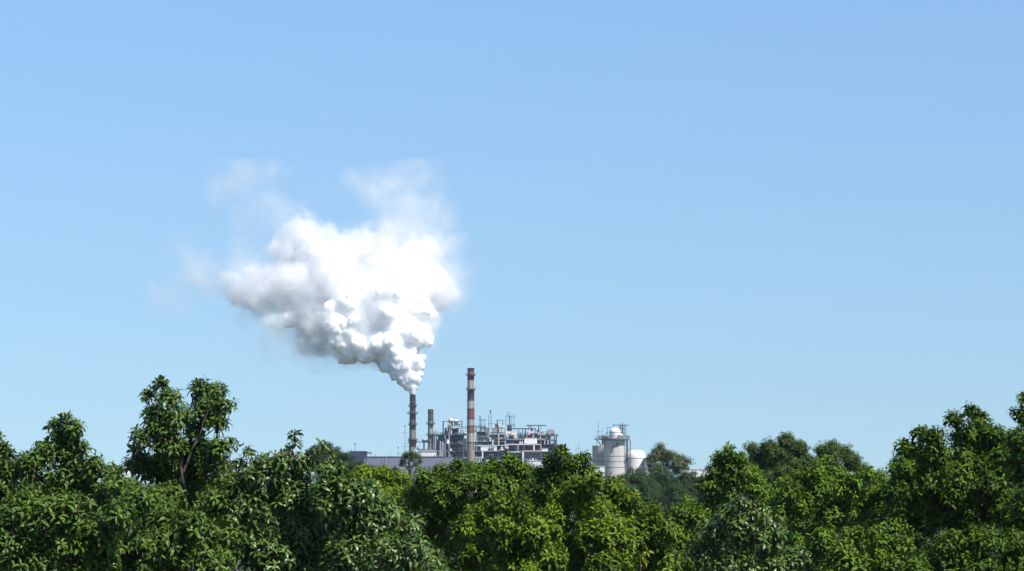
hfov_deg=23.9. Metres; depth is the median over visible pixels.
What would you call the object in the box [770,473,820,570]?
broadleaf tree
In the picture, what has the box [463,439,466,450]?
concrete wall panel
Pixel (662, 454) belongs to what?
distant tree
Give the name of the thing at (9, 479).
broadleaf tree
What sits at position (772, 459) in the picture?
broadleaf tree
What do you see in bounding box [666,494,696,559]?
broadleaf tree
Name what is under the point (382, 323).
smoke plume
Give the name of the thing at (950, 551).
broadleaf tree
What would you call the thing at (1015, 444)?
broadleaf tree
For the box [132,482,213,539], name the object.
broadleaf tree
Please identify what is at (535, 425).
overhead crane
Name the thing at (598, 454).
storage tank
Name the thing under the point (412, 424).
smoke stack
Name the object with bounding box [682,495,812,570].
broadleaf tree
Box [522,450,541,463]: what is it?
open hall
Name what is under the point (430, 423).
smoke stack
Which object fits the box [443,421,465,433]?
steel frame
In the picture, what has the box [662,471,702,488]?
distant tree
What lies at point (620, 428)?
pipe rig
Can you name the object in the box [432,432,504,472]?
steel frame
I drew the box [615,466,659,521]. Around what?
distant tree
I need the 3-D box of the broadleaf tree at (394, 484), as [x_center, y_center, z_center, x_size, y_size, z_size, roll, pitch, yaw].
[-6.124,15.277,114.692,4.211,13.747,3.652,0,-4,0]
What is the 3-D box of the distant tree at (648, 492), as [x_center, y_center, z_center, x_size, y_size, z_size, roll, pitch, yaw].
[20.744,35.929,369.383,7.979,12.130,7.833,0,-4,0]
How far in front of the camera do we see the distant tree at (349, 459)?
370.63 m
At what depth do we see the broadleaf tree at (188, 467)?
57.77 m
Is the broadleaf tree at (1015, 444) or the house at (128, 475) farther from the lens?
the house at (128, 475)
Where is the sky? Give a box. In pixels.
[0,0,1023,482]
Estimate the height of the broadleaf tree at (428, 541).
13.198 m
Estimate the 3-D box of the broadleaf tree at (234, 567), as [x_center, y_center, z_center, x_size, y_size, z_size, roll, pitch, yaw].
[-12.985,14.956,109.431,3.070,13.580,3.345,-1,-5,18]
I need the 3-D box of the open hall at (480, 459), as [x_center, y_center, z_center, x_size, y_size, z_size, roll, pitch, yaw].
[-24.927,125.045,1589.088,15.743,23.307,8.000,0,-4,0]
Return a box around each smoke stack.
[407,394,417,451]
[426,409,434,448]
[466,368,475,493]
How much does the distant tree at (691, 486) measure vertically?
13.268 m
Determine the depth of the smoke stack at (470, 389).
1586.61 m
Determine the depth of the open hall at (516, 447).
1595.36 m
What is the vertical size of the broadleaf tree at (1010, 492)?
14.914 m
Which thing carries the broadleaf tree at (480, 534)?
on the ground
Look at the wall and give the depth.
1561.79 m
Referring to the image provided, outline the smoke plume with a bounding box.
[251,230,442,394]
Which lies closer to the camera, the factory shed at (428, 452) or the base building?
the factory shed at (428, 452)
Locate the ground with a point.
(571, 519)
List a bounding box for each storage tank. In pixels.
[592,445,603,465]
[625,450,645,473]
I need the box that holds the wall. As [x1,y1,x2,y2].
[527,460,542,467]
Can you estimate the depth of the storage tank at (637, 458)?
1591.57 m
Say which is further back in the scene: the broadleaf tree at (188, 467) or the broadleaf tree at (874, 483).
the broadleaf tree at (874, 483)
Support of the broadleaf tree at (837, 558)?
on the ground
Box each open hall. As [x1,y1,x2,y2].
[462,458,485,489]
[508,444,541,460]
[509,452,521,474]
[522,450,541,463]
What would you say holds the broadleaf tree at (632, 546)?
on the ground
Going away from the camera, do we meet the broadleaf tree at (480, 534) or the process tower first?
the broadleaf tree at (480, 534)
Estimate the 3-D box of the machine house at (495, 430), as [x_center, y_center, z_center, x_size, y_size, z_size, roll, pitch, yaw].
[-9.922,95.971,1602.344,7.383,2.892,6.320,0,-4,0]
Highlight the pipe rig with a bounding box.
[606,423,624,434]
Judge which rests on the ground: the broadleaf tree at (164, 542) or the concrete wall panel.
the broadleaf tree at (164, 542)
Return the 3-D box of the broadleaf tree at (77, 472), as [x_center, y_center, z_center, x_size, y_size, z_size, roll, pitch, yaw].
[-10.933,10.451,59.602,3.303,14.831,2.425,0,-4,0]
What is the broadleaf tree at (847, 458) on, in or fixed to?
on the ground
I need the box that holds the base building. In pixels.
[505,448,560,483]
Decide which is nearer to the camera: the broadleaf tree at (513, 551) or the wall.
the broadleaf tree at (513, 551)
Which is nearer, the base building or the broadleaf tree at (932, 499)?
the broadleaf tree at (932, 499)
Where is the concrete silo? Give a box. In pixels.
[594,428,630,480]
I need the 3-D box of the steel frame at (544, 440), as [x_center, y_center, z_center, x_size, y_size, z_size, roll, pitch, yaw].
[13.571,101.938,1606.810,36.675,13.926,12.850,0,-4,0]
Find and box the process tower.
[437,435,447,455]
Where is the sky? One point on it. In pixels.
(696, 227)
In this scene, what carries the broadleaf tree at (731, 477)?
on the ground
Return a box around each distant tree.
[308,440,343,537]
[338,450,366,527]
[368,463,398,559]
[605,474,634,528]
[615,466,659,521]
[631,481,665,519]
[642,441,695,475]
[648,465,677,542]
[648,481,697,522]
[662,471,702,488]
[683,475,716,520]
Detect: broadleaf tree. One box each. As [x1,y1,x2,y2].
[0,431,28,566]
[0,484,142,570]
[7,411,134,570]
[99,470,249,570]
[119,375,243,570]
[119,474,147,570]
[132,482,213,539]
[204,476,250,570]
[211,429,456,570]
[250,499,311,570]
[343,462,412,570]
[398,448,423,482]
[400,448,537,570]
[401,480,458,570]
[445,492,569,570]
[458,524,500,570]
[516,443,600,570]
[534,469,687,570]
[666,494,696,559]
[667,503,719,570]
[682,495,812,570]
[685,441,773,561]
[741,430,821,565]
[755,454,905,570]
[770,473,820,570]
[796,522,933,570]
[812,438,874,570]
[849,467,892,566]
[855,401,1021,570]
[889,443,978,570]
[911,521,1023,570]
[969,451,1021,554]
[1001,391,1023,556]
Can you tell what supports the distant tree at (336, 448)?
on the ground
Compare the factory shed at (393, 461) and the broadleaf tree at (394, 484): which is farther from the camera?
the factory shed at (393, 461)
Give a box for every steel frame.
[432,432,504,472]
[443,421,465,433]
[475,425,505,451]
[505,428,559,448]
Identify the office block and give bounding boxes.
[349,451,371,463]
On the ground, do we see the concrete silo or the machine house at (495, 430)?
the concrete silo
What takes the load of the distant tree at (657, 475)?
on the ground
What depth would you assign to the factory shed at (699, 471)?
1495.58 m
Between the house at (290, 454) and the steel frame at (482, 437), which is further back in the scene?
the steel frame at (482, 437)
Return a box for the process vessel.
[439,441,440,455]
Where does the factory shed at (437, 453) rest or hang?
on the ground
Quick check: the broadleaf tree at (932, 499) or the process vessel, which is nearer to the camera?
the broadleaf tree at (932, 499)
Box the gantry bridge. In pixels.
[416,439,427,448]
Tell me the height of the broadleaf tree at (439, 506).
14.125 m
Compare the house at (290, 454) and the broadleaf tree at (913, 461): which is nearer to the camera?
the broadleaf tree at (913, 461)
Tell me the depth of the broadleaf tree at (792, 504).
85.81 m
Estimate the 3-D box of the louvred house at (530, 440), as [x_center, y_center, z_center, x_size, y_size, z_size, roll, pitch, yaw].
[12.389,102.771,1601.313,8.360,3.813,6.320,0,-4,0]
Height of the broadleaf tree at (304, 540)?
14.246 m
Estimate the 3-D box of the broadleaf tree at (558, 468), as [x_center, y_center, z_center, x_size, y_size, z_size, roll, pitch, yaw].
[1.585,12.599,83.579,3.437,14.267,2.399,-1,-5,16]
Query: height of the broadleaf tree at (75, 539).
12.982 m
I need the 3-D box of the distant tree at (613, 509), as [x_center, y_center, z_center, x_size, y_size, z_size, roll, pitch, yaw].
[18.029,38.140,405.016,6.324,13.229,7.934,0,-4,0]
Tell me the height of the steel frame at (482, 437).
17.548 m
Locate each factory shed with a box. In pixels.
[366,455,444,483]
[418,450,436,455]
[419,449,441,455]
[595,466,604,492]
[677,469,706,476]
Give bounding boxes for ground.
[12,483,1002,570]
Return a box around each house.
[122,467,130,479]
[272,452,297,468]
[491,428,502,432]
[525,438,536,443]
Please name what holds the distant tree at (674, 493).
on the ground
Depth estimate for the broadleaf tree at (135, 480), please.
119.72 m
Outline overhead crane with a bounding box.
[526,425,546,431]
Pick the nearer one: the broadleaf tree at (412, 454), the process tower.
the broadleaf tree at (412, 454)
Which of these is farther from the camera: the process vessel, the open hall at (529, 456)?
the process vessel
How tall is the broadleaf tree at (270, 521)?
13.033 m
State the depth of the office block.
1626.03 m
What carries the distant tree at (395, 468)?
on the ground
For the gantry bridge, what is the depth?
1588.79 m
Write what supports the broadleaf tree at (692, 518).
on the ground
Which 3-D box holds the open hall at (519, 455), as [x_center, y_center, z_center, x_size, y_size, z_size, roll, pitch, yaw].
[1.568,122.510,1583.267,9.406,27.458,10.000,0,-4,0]
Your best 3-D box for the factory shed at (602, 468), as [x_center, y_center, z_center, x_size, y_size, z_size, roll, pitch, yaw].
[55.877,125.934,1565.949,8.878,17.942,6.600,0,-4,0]

